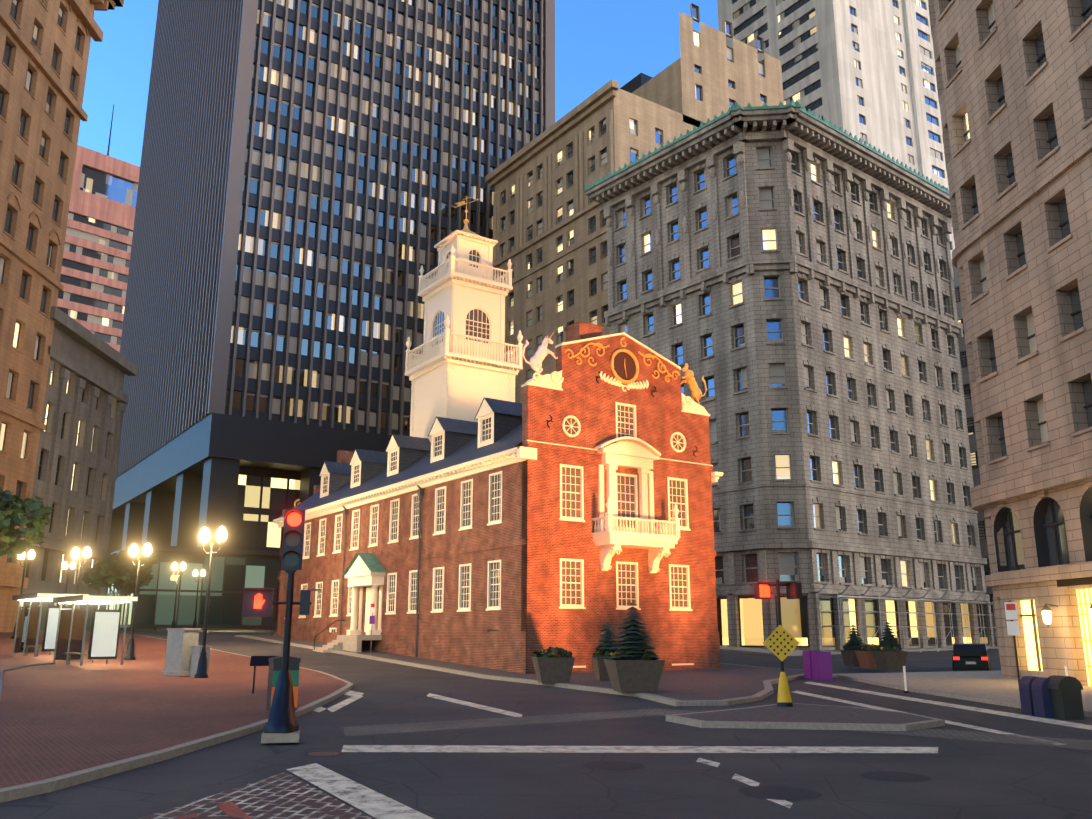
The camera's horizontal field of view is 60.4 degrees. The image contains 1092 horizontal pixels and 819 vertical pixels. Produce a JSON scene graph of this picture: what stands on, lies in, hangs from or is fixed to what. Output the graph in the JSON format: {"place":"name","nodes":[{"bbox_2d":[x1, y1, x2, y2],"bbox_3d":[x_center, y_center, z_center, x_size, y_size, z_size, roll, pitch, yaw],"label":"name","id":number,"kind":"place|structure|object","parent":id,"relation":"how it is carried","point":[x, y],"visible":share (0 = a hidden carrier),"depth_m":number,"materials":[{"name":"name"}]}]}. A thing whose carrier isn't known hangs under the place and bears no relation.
{"place":"outdoors","nodes":[
{"label":"outdoors","id":0,"kind":"place"},
{"bbox_2d":[77,0,718,166],"label":"sky","id":1,"kind":"structure","parent":0,"point":[598,42],"materials":[{"name":"blue"}]},
{"bbox_2d":[0,629,1091,818],"bbox_3d":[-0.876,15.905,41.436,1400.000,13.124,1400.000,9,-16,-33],"label":"ground","id":2,"kind":"structure","parent":0,"point":[383,735],"depth_m":19.05,"materials":[{"name":"grey asphalt"}]},
{"bbox_2d":[0,0,139,631],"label":"buildings","id":3,"kind":"structure","parent":2,"relation":"on","point":[67,208],"depth_m":79.13,"materials":[{"name":"stone"}]},
{"bbox_2d":[12,593,137,665],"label":"bus shelters","id":4,"kind":"object","parent":2,"relation":"on","point":[67,633],"visible":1,"depth_m":40.46,"materials":[{"name":"silver metal"}]},
{"bbox_2d":[0,487,158,629],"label":"street trees","id":5,"kind":"object","parent":2,"relation":"on","point":[119,570],"visible":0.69,"depth_m":60.84,"materials":[{"name":"green plant"}]},
{"bbox_2d":[11,523,226,677],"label":"street lamps","id":6,"kind":"object","parent":2,"relation":"on","point":[204,538],"visible":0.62,"depth_m":45.09,"materials":[{"name":"black metal"}]},
{"bbox_2d":[161,628,211,676],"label":"utility cabinets","id":7,"kind":"object","parent":2,"relation":"on","point":[183,651],"visible":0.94,"depth_m":36.96,"materials":[{"name":"metal"}]},
{"bbox_2d":[250,656,300,710],"bbox_3d":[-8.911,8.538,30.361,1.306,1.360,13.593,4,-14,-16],"label":"litter bin and plaque","id":8,"kind":"object","parent":2,"relation":"on","point":[274,663],"visible":0.71,"depth_m":24.31,"materials":[{"name":"grey"}]},
{"bbox_2d":[242,509,320,742],"bbox_3d":[-5.476,4.393,19.390,1.530,4.660,0.770,3,-14,-13],"label":"traffic signal","id":9,"kind":"object","parent":2,"relation":"on","point":[281,725],"visible":1,"depth_m":19.28,"materials":[{"name":"black metal"}]},
{"bbox_2d":[100,0,554,628],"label":"dark tower","id":10,"kind":"structure","parent":2,"relation":"on","point":[312,172],"depth_m":123.06,"materials":[{"name":"grey metal"}]},
{"bbox_2d":[273,196,722,673],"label":"historic brick building","id":11,"kind":"structure","parent":2,"relation":"on","point":[479,516],"depth_m":49.39,"materials":[{"name":"brick"}]},
{"bbox_2d":[485,3,783,402],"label":"beige building","id":12,"kind":"structure","parent":2,"relation":"on","point":[549,229],"depth_m":118.84,"materials":[{"name":"stone"}]},
{"bbox_2d":[532,602,907,692],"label":"potted plants","id":13,"kind":"object","parent":2,"relation":"on","point":[633,664],"visible":1,"depth_m":36.14,"materials":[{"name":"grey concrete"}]},
{"bbox_2d":[754,580,801,706],"bbox_3d":[6.776,6.715,27.099,1.350,3.550,0.609,-3,-14,13],"label":"traffic sign","id":14,"kind":"object","parent":2,"relation":"on","point":[780,642],"visible":0.98,"depth_m":27.15,"materials":[{"name":"yellow metal"}]},
{"bbox_2d":[584,99,994,650],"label":"ornate building","id":15,"kind":"structure","parent":2,"relation":"on","point":[780,278],"depth_m":80.86,"materials":[{"name":"stone"}]},
{"bbox_2d":[717,0,997,641],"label":"buildings","id":16,"kind":"structure","parent":2,"relation":"on","point":[863,70],"depth_m":154.12,"materials":[{"name":"white concrete"}]},
{"bbox_2d":[818,592,997,652],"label":"scaffolding","id":17,"kind":"object","parent":2,"relation":"on","point":[878,598],"visible":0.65,"depth_m":75.39,"materials":[{"name":"grey metal"}]},
{"bbox_2d":[952,643,990,670],"bbox_3d":[24.370,14.300,53.899,1.960,1.700,4.660,-6,-15,23],"label":"parked car","id":18,"kind":"object","parent":2,"relation":"on","point":[970,656],"visible":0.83,"depth_m":51.97,"materials":[{"name":"black paint"}]},
{"bbox_2d":[928,0,1091,685],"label":"building","id":19,"kind":"structure","parent":2,"relation":"on","point":[1014,82],"depth_m":41.14,"materials":[{"name":"stone"}]},
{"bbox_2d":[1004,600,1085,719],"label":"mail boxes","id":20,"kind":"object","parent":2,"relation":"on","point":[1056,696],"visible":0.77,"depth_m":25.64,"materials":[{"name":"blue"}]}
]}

